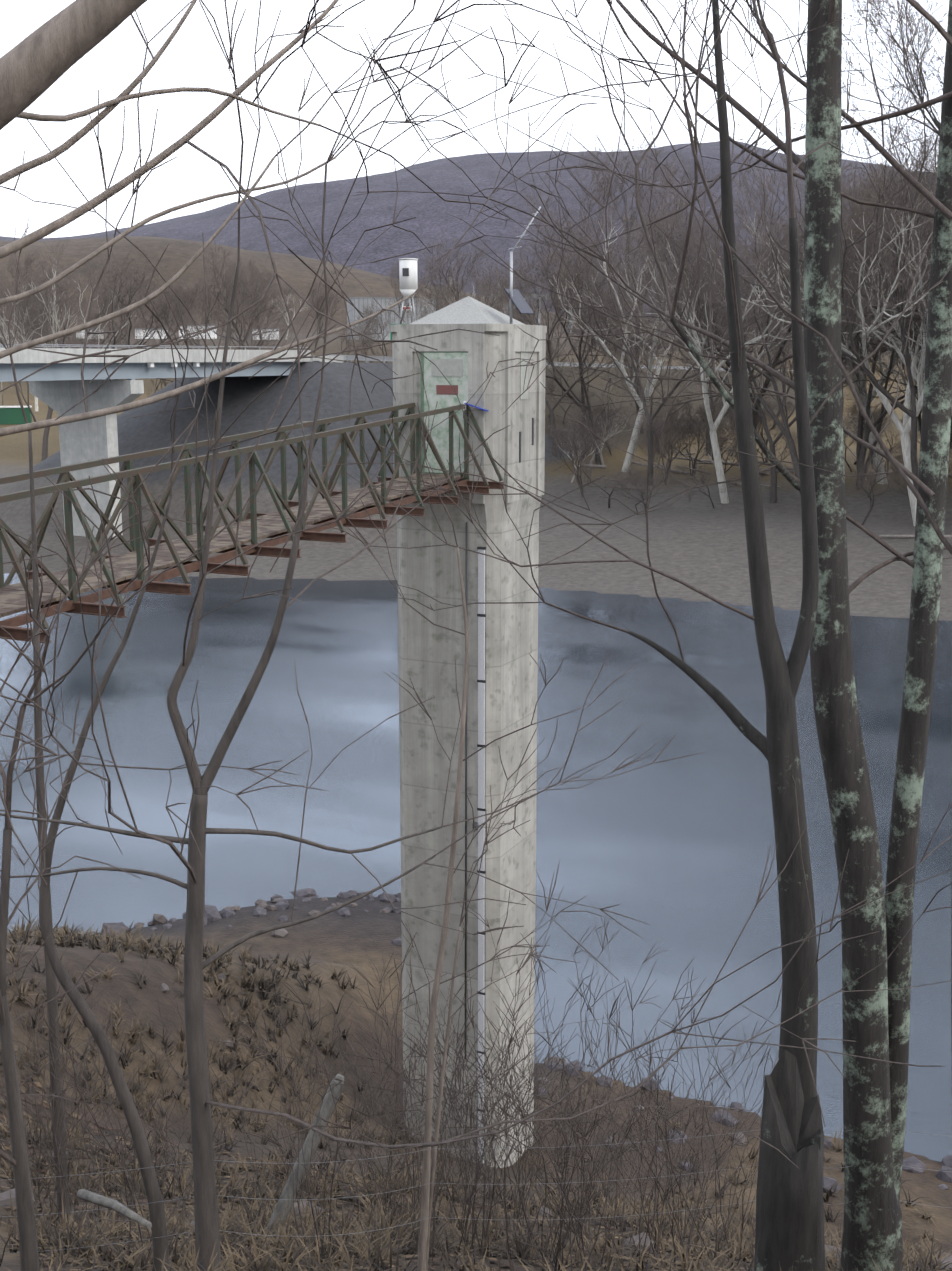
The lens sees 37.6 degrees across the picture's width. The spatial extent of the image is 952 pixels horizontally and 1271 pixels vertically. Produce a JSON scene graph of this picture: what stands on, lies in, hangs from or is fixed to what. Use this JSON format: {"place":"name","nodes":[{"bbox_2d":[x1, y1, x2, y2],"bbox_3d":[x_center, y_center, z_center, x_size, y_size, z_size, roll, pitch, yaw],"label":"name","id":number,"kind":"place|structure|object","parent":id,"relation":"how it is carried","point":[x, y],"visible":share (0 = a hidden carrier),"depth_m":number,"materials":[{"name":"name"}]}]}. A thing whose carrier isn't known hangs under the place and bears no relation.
{"place":"outdoors","nodes":[
{"label":"outdoors","id":0,"kind":"place"},
{"bbox_2d":[0,0,948,237],"label":"sky","id":1,"kind":"structure","parent":0,"point":[194,57],"materials":[{"name":"white"}]},
{"bbox_2d":[0,573,951,1161],"bbox_3d":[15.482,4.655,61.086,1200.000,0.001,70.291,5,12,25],"label":"river","id":2,"kind":"structure","parent":0,"point":[674,853],"depth_m":53.64,"materials":[{"name":"blue liquid"}]},
{"bbox_2d":[0,141,951,1270],"bbox_3d":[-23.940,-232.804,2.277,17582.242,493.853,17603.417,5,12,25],"label":"ground","id":3,"kind":"structure","parent":0,"point":[699,540],"depth_m":122.77,"materials":[{"name":"soil"}]},
{"bbox_2d":[1,274,40,342],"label":"tree","id":4,"kind":"object","parent":3,"relation":"on","point":[23,301],"visible":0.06,"depth_m":445.60,"materials":[{"name":"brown plant"}]},
{"bbox_2d":[5,338,49,421],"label":"tree","id":5,"kind":"object","parent":3,"relation":"on","point":[32,414],"visible":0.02,"depth_m":247.10,"materials":[{"name":"brown plant"}]},
{"bbox_2d":[0,247,61,338],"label":"tree","id":6,"kind":"object","parent":3,"relation":"on","point":[28,258],"visible":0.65,"depth_m":453.21,"materials":[{"name":"brown plant"}]},
{"bbox_2d":[0,261,88,410],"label":"tree","id":7,"kind":"object","parent":3,"relation":"on","point":[36,398],"visible":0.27,"depth_m":307.81,"materials":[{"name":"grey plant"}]},
{"bbox_2d":[1,266,142,460],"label":"tree","id":8,"kind":"object","parent":3,"relation":"on","point":[45,440],"visible":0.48,"depth_m":172.31,"materials":[{"name":"grey plant"}]},
{"bbox_2d":[0,273,151,348],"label":"tree","id":9,"kind":"object","parent":3,"relation":"on","point":[46,302],"visible":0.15,"depth_m":216.38,"materials":[{"name":"brown plant"}]},
{"bbox_2d":[0,231,153,348],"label":"tree","id":10,"kind":"object","parent":3,"relation":"on","point":[54,299],"visible":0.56,"depth_m":168.75,"materials":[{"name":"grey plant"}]},
{"bbox_2d":[74,256,164,347],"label":"tree","id":11,"kind":"object","parent":3,"relation":"on","point":[126,341],"visible":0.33,"depth_m":398.70,"materials":[{"name":"brown plant"}]},
{"bbox_2d":[48,242,213,383],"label":"tree","id":12,"kind":"object","parent":3,"relation":"on","point":[121,299],"visible":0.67,"depth_m":165.46,"materials":[{"name":"brown plant"}]},
{"bbox_2d":[90,334,184,395],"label":"tree","id":13,"kind":"object","parent":3,"relation":"on","point":[163,381],"visible":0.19,"depth_m":173.20,"materials":[{"name":"brown plant"}]},
{"bbox_2d":[118,270,163,346],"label":"tree","id":14,"kind":"object","parent":3,"relation":"on","point":[144,295],"visible":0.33,"depth_m":440.00,"materials":[{"name":"brown plant"}]},
{"bbox_2d":[158,288,194,348],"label":"tree","id":15,"kind":"object","parent":3,"relation":"on","point":[176,311],"visible":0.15,"depth_m":417.10,"materials":[{"name":"brown plant"}]},
{"bbox_2d":[147,295,288,349],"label":"tree","id":16,"kind":"object","parent":3,"relation":"on","point":[192,325],"visible":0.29,"depth_m":233.23,"materials":[{"name":"brown plant"}]},
{"bbox_2d":[149,234,299,349],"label":"tree","id":17,"kind":"object","parent":3,"relation":"on","point":[222,294],"visible":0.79,"depth_m":169.34,"materials":[{"name":"brown plant"}]},
{"bbox_2d":[178,258,300,349],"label":"tree","id":18,"kind":"object","parent":3,"relation":"on","point":[223,318],"visible":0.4,"depth_m":245.30,"materials":[{"name":"brown plant"}]},
{"bbox_2d":[223,252,280,339],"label":"tree","id":19,"kind":"object","parent":3,"relation":"on","point":[262,274],"visible":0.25,"depth_m":472.72,"materials":[{"name":"brown plant"}]},
{"bbox_2d":[0,294,580,428],"bbox_3d":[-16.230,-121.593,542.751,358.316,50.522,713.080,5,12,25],"label":"distant buildings","id":20,"kind":"structure","parent":3,"relation":"on","point":[11,414],"depth_m":498.46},
{"bbox_2d":[268,278,314,339],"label":"tree","id":21,"kind":"object","parent":3,"relation":"on","point":[290,293],"visible":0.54,"depth_m":520.21,"materials":[{"name":"grey plant"}]},
{"bbox_2d":[301,292,334,338],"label":"tree","id":22,"kind":"object","parent":3,"relation":"on","point":[315,307],"visible":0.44,"depth_m":492.39,"materials":[{"name":"brown plant"}]},
{"bbox_2d":[295,272,352,352],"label":"tree","id":23,"kind":"object","parent":3,"relation":"on","point":[320,295],"visible":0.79,"depth_m":440.85,"materials":[{"name":"brown plant"}]},
{"bbox_2d":[318,314,392,362],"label":"tree","id":24,"kind":"object","parent":3,"relation":"on","point":[356,341],"visible":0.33,"depth_m":332.53,"materials":[{"name":"brown plant"}]},
{"bbox_2d":[357,297,397,355],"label":"tree","id":25,"kind":"object","parent":3,"relation":"on","point":[368,310],"visible":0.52,"depth_m":434.56,"materials":[{"name":"grey plant"}]},
{"bbox_2d":[332,311,424,362],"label":"tree","id":26,"kind":"object","parent":3,"relation":"on","point":[371,336],"visible":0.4,"depth_m":203.32,"materials":[{"name":"brown plant"}]},
{"bbox_2d":[362,307,402,362],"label":"tree","id":27,"kind":"object","parent":3,"relation":"on","point":[377,322],"visible":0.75,"depth_m":417.96,"materials":[{"name":"grey plant"}]},
{"bbox_2d":[0,886,781,1270],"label":"brush","id":28,"kind":"object","parent":3,"relation":"on","point":[520,1156],"visible":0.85,"depth_m":11.61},
{"bbox_2d":[0,344,792,537],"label":"highway bridge","id":29,"kind":"structure","parent":3,"relation":"on","point":[56,387],"depth_m":119.76,"materials":[{"name":"concrete"}]},
{"bbox_2d":[382,260,428,323],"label":"tree","id":30,"kind":"object","parent":3,"relation":"on","point":[397,290],"visible":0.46,"depth_m":481.66,"materials":[{"name":"grey plant"}]},
{"bbox_2d":[408,275,467,317],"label":"tree","id":31,"kind":"object","parent":3,"relation":"on","point":[422,291],"visible":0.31,"depth_m":454.05,"materials":[{"name":"brown plant"}]},
{"bbox_2d":[404,265,506,319],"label":"tree","id":32,"kind":"object","parent":3,"relation":"on","point":[452,278],"visible":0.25,"depth_m":392.96,"materials":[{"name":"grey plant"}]},
{"bbox_2d":[396,234,529,320],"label":"tree","id":33,"kind":"object","parent":3,"relation":"on","point":[443,292],"visible":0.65,"depth_m":218.05,"materials":[{"name":"brown plant"}]},
{"bbox_2d":[388,206,546,1167],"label":"gauge tower","id":34,"kind":"structure","parent":3,"relation":"on","point":[502,679],"depth_m":25.90,"materials":[{"name":"concrete"}]},
{"bbox_2d":[0,401,503,642],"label":"footbridge","id":35,"kind":"object","parent":34,"relation":"attached to","point":[254,526],"visible":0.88,"depth_m":18.73,"materials":[{"name":"green metal"}]},
{"bbox_2d":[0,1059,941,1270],"bbox_3d":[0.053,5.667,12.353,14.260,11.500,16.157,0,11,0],"label":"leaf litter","id":36,"kind":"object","parent":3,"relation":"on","point":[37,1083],"visible":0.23,"depth_m":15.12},
{"bbox_2d":[0,1049,947,1270],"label":"stump post fence","id":37,"kind":"object","parent":3,"relation":"on","point":[789,1230],"visible":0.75,"depth_m":8.43,"materials":[{"name":"brown wood"}]},
{"bbox_2d":[0,0,951,1270],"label":"saplings","id":38,"kind":"object","parent":3,"relation":"on","point":[207,1239],"visible":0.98,"depth_m":6.47,"materials":[{"name":"brown plant"}]},
{"bbox_2d":[0,0,705,572],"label":"tree limb","id":39,"kind":"object","parent":38,"relation":"attached to","point":[38,62],"visible":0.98,"depth_m":5.17,"materials":[{"name":"brown plant"}]},
{"bbox_2d":[0,914,951,1270],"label":"dry grass","id":40,"kind":"structure","parent":3,"relation":"on","point":[390,1244],"depth_m":15.80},
{"bbox_2d":[0,888,951,1270],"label":"shore rocks","id":41,"kind":"object","parent":3,"relation":"on","point":[308,894],"visible":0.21,"depth_m":32.15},
{"bbox_2d":[324,403,636,1270],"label":"sapling","id":42,"kind":"object","parent":3,"relation":"on","point":[430,1157],"visible":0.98,"depth_m":8.12,"materials":[{"name":"brown plant"}]},
{"bbox_2d":[478,269,533,309],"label":"tree","id":43,"kind":"object","parent":3,"relation":"on","point":[504,286],"visible":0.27,"depth_m":520.37,"materials":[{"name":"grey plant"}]},
{"bbox_2d":[492,282,547,324],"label":"tree","id":44,"kind":"object","parent":3,"relation":"on","point":[516,310],"visible":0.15,"depth_m":406.42,"materials":[{"name":"brown plant"}]},
{"bbox_2d":[431,189,664,464],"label":"tree","id":45,"kind":"object","parent":3,"relation":"on","point":[584,390],"visible":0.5,"depth_m":154.53,"materials":[{"name":"brown plant"}]},
{"bbox_2d":[520,262,606,359],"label":"tree","id":46,"kind":"object","parent":3,"relation":"on","point":[559,325],"visible":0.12,"depth_m":371.19,"materials":[{"name":"brown plant"}]},
{"bbox_2d":[471,277,671,456],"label":"tree","id":47,"kind":"object","parent":3,"relation":"on","point":[551,412],"visible":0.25,"depth_m":156.76,"materials":[{"name":"brown plant"}]},
{"bbox_2d":[545,378,597,423],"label":"shrub","id":48,"kind":"object","parent":3,"relation":"on","point":[551,385],"visible":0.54,"depth_m":166.85,"materials":[{"name":"brown plant"}]},
{"bbox_2d":[545,406,617,496],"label":"shrub","id":49,"kind":"object","parent":3,"relation":"on","point":[587,440],"visible":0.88,"depth_m":134.52,"materials":[{"name":"brown plant"}]},
{"bbox_2d":[552,421,610,482],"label":"shrub","id":50,"kind":"object","parent":3,"relation":"on","point":[579,445],"visible":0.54,"depth_m":142.99,"materials":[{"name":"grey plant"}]},
{"bbox_2d":[567,404,620,439],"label":"shrub","id":51,"kind":"object","parent":3,"relation":"on","point":[594,416],"visible":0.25,"depth_m":163.09,"materials":[{"name":"brown plant"}]},
{"bbox_2d":[556,394,644,464],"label":"shrub","id":52,"kind":"object","parent":3,"relation":"on","point":[609,427],"visible":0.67,"depth_m":156.46,"materials":[{"name":"brown plant"}]},
{"bbox_2d":[558,454,650,507],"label":"shrub","id":53,"kind":"object","parent":3,"relation":"on","point":[586,469],"visible":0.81,"depth_m":129.11,"materials":[{"name":"brown plant"}]},
{"bbox_2d":[581,399,627,455],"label":"shrub","id":54,"kind":"object","parent":3,"relation":"on","point":[605,422],"visible":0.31,"depth_m":167.11,"materials":[{"name":"brown plant"}]},
{"bbox_2d":[519,118,720,434],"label":"tree","id":55,"kind":"object","parent":3,"relation":"on","point":[606,192],"visible":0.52,"depth_m":183.22,"materials":[{"name":"grey plant"}]},
{"bbox_2d":[297,0,951,1099],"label":"tree","id":56,"kind":"object","parent":3,"relation":"on","point":[777,744],"visible":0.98,"depth_m":8.19,"materials":[{"name":"brown plant"}]},
{"bbox_2d":[302,415,951,537],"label":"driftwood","id":57,"kind":"object","parent":3,"relation":"on","point":[711,461],"visible":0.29,"depth_m":147.76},
{"bbox_2d":[575,309,692,453],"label":"tree","id":58,"kind":"object","parent":3,"relation":"on","point":[626,389],"visible":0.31,"depth_m":179.07,"materials":[{"name":"brown plant"}]},
{"bbox_2d":[609,465,662,506],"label":"shrub","id":59,"kind":"object","parent":3,"relation":"on","point":[644,481],"visible":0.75,"depth_m":127.63,"materials":[{"name":"brown plant"}]},
{"bbox_2d":[522,176,754,471],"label":"tree","id":60,"kind":"object","parent":3,"relation":"on","point":[628,460],"visible":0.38,"depth_m":149.47,"materials":[{"name":"grey plant"}]},
{"bbox_2d":[596,461,682,516],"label":"shrub","id":61,"kind":"object","parent":3,"relation":"on","point":[645,484],"visible":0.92,"depth_m":122.98,"materials":[{"name":"brown plant"}]},
{"bbox_2d":[352,0,951,1270],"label":"tree","id":62,"kind":"object","parent":3,"relation":"on","point":[876,1026],"visible":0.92,"depth_m":8.78,"materials":[{"name":"brown plant"}]},
{"bbox_2d":[628,417,691,484],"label":"shrub","id":63,"kind":"object","parent":3,"relation":"on","point":[665,434],"visible":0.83,"depth_m":140.09,"materials":[{"name":"brown plant"}]},
{"bbox_2d":[546,233,791,484],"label":"tree","id":64,"kind":"object","parent":3,"relation":"on","point":[649,433],"visible":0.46,"depth_m":144.44,"materials":[{"name":"grey plant"}]},
{"bbox_2d":[636,398,709,479],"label":"shrub","id":65,"kind":"object","parent":3,"relation":"on","point":[680,436],"visible":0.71,"depth_m":143.46,"materials":[{"name":"brown plant"}]},
{"bbox_2d":[644,412,729,473],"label":"shrub","id":66,"kind":"object","parent":3,"relation":"on","point":[695,439],"visible":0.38,"depth_m":149.03,"materials":[{"name":"brown plant"}]},
{"bbox_2d":[654,396,736,475],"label":"shrub","id":67,"kind":"object","parent":3,"relation":"on","point":[689,411],"visible":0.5,"depth_m":144.90,"materials":[{"name":"brown plant"}]},
{"bbox_2d":[672,463,721,508],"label":"shrub","id":68,"kind":"object","parent":3,"relation":"on","point":[701,478],"visible":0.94,"depth_m":128.83,"materials":[{"name":"brown plant"}]},
{"bbox_2d":[446,0,951,1053],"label":"tree","id":69,"kind":"object","parent":3,"relation":"on","point":[834,354],"visible":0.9,"depth_m":7.55,"materials":[{"name":"brown plant"}]},
{"bbox_2d":[669,397,734,459],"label":"shrub","id":70,"kind":"object","parent":3,"relation":"on","point":[714,419],"visible":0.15,"depth_m":163.45,"materials":[{"name":"brown plant"}]},
{"bbox_2d":[619,270,803,389],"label":"tree","id":71,"kind":"object","parent":3,"relation":"on","point":[719,342],"visible":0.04,"depth_m":177.56,"materials":[{"name":"brown plant"}]},
{"bbox_2d":[645,278,788,455],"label":"tree","id":72,"kind":"object","parent":3,"relation":"on","point":[708,449],"visible":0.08,"depth_m":180.16,"materials":[{"name":"brown plant"}]},
{"bbox_2d":[599,229,846,495],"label":"tree","id":73,"kind":"object","parent":3,"relation":"on","point":[785,430],"visible":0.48,"depth_m":126.28,"materials":[{"name":"grey plant"}]},
{"bbox_2d":[693,397,759,458],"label":"shrub","id":74,"kind":"object","parent":3,"relation":"on","point":[721,423],"visible":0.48,"depth_m":153.62,"materials":[{"name":"brown plant"}]},
{"bbox_2d":[599,173,866,503],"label":"tree","id":75,"kind":"object","parent":3,"relation":"on","point":[724,498],"visible":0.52,"depth_m":126.52,"materials":[{"name":"grey plant"}]},
{"bbox_2d":[704,430,762,474],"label":"shrub","id":76,"kind":"object","parent":3,"relation":"on","point":[729,452],"visible":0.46,"depth_m":138.76,"materials":[{"name":"brown plant"}]},
{"bbox_2d":[683,401,796,466],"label":"shrub","id":77,"kind":"object","parent":3,"relation":"on","point":[758,416],"visible":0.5,"depth_m":137.43,"materials":[{"name":"brown plant"}]},
{"bbox_2d":[720,470,769,492],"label":"shrub","id":78,"kind":"object","parent":3,"relation":"on","point":[739,483],"visible":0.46,"depth_m":130.71,"materials":[{"name":"brown plant"}]},
{"bbox_2d":[572,157,922,428],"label":"tree","id":79,"kind":"object","parent":3,"relation":"on","point":[686,268],"visible":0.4,"depth_m":132.55,"materials":[{"name":"brown plant"}]},
{"bbox_2d":[742,298,793,428],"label":"tree","id":80,"kind":"object","parent":3,"relation":"on","point":[779,364],"visible":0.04,"depth_m":231.71,"materials":[{"name":"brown plant"}]},
{"bbox_2d":[740,257,803,400],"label":"tree","id":81,"kind":"object","parent":3,"relation":"on","point":[770,316],"visible":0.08,"depth_m":279.71,"materials":[{"name":"brown plant"}]},
{"bbox_2d":[751,393,795,462],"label":"shrub","id":82,"kind":"object","parent":3,"relation":"on","point":[787,405],"visible":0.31,"depth_m":158.27,"materials":[{"name":"brown plant"}]},
{"bbox_2d":[758,326,793,379],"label":"tree","id":83,"kind":"object","parent":3,"relation":"on","point":[782,357],"visible":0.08,"depth_m":237.71,"materials":[{"name":"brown plant"}]},
{"bbox_2d":[653,280,920,503],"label":"tree","id":84,"kind":"object","parent":3,"relation":"on","point":[773,488],"visible":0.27,"depth_m":133.81,"materials":[{"name":"brown plant"}]},
{"bbox_2d":[692,104,939,525],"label":"tree","id":85,"kind":"object","parent":3,"relation":"on","point":[904,428],"visible":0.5,"depth_m":114.53,"materials":[{"name":"grey plant"}]},
{"bbox_2d":[684,0,948,489],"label":"tree","id":86,"kind":"object","parent":3,"relation":"on","point":[913,83],"visible":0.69,"depth_m":111.46,"materials":[{"name":"grey plant"}]},
{"bbox_2d":[719,136,915,463],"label":"tree","id":87,"kind":"object","parent":3,"relation":"on","point":[841,253],"visible":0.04,"depth_m":156.41,"materials":[{"name":"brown plant"}]},
{"bbox_2d":[703,113,940,483],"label":"tree","id":88,"kind":"object","parent":3,"relation":"on","point":[871,435],"visible":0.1,"depth_m":132.85,"materials":[{"name":"brown plant"}]},
{"bbox_2d":[741,129,938,483],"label":"tree","id":89,"kind":"object","parent":3,"relation":"on","point":[860,429],"visible":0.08,"depth_m":136.03,"materials":[{"name":"brown plant"}]},
{"bbox_2d":[795,396,892,479],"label":"shrub","id":90,"kind":"object","parent":3,"relation":"on","point":[856,417],"visible":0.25,"depth_m":142.54,"materials":[{"name":"brown plant"}]},
{"bbox_2d":[773,168,933,435],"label":"tree","id":91,"kind":"object","parent":3,"relation":"on","point":[919,419],"visible":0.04,"depth_m":140.75,"materials":[{"name":"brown plant"}]},
{"bbox_2d":[768,147,951,448],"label":"tree","id":92,"kind":"object","parent":3,"relation":"on","point":[889,237],"visible":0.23,"depth_m":122.16,"materials":[{"name":"grey plant"}]},
{"bbox_2d":[769,128,951,415],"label":"tree","id":93,"kind":"object","parent":3,"relation":"on","point":[900,354],"visible":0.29,"depth_m":116.58,"materials":[{"name":"grey plant"}]},
{"bbox_2d":[844,453,906,524],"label":"shrub","id":94,"kind":"object","parent":3,"relation":"on","point":[871,490],"visible":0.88,"depth_m":116.59,"materials":[{"name":"brown plant"}]},
{"bbox_2d":[844,411,910,474],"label":"shrub","id":95,"kind":"object","parent":3,"relation":"on","point":[894,435],"visible":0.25,"depth_m":147.55,"materials":[{"name":"brown plant"}]},
{"bbox_2d":[841,195,922,356],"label":"tree","id":96,"kind":"object","parent":3,"relation":"on","point":[881,305],"depth_m":138.09,"materials":[{"name":"brown plant"}]},
{"bbox_2d":[841,241,929,489],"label":"tree","id":97,"kind":"object","parent":3,"relation":"on","point":[868,431],"visible":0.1,"depth_m":134.05,"materials":[{"name":"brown plant"}]},
{"bbox_2d":[841,257,929,429],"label":"tree","id":98,"kind":"object","parent":3,"relation":"on","point":[864,374],"visible":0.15,"depth_m":131.66,"materials":[{"name":"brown plant"}]},
{"bbox_2d":[841,242,931,436],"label":"tree","id":99,"kind":"object","parent":3,"relation":"on","point":[903,375],"depth_m":148.91,"materials":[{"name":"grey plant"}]},
{"bbox_2d":[857,439,918,496],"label":"shrub","id":100,"kind":"object","parent":3,"relation":"on","point":[899,459],"visible":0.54,"depth_m":129.37,"materials":[{"name":"brown plant"}]},
{"bbox_2d":[868,331,920,430],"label":"shrub","id":101,"kind":"object","parent":3,"relation":"on","point":[894,377],"visible":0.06,"depth_m":230.90,"materials":[{"name":"grey plant"}]},
{"bbox_2d":[878,473,949,495],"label":"shrub","id":102,"kind":"object","parent":3,"relation":"on","point":[897,483],"visible":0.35,"depth_m":124.54,"materials":[{"name":"brown plant"}]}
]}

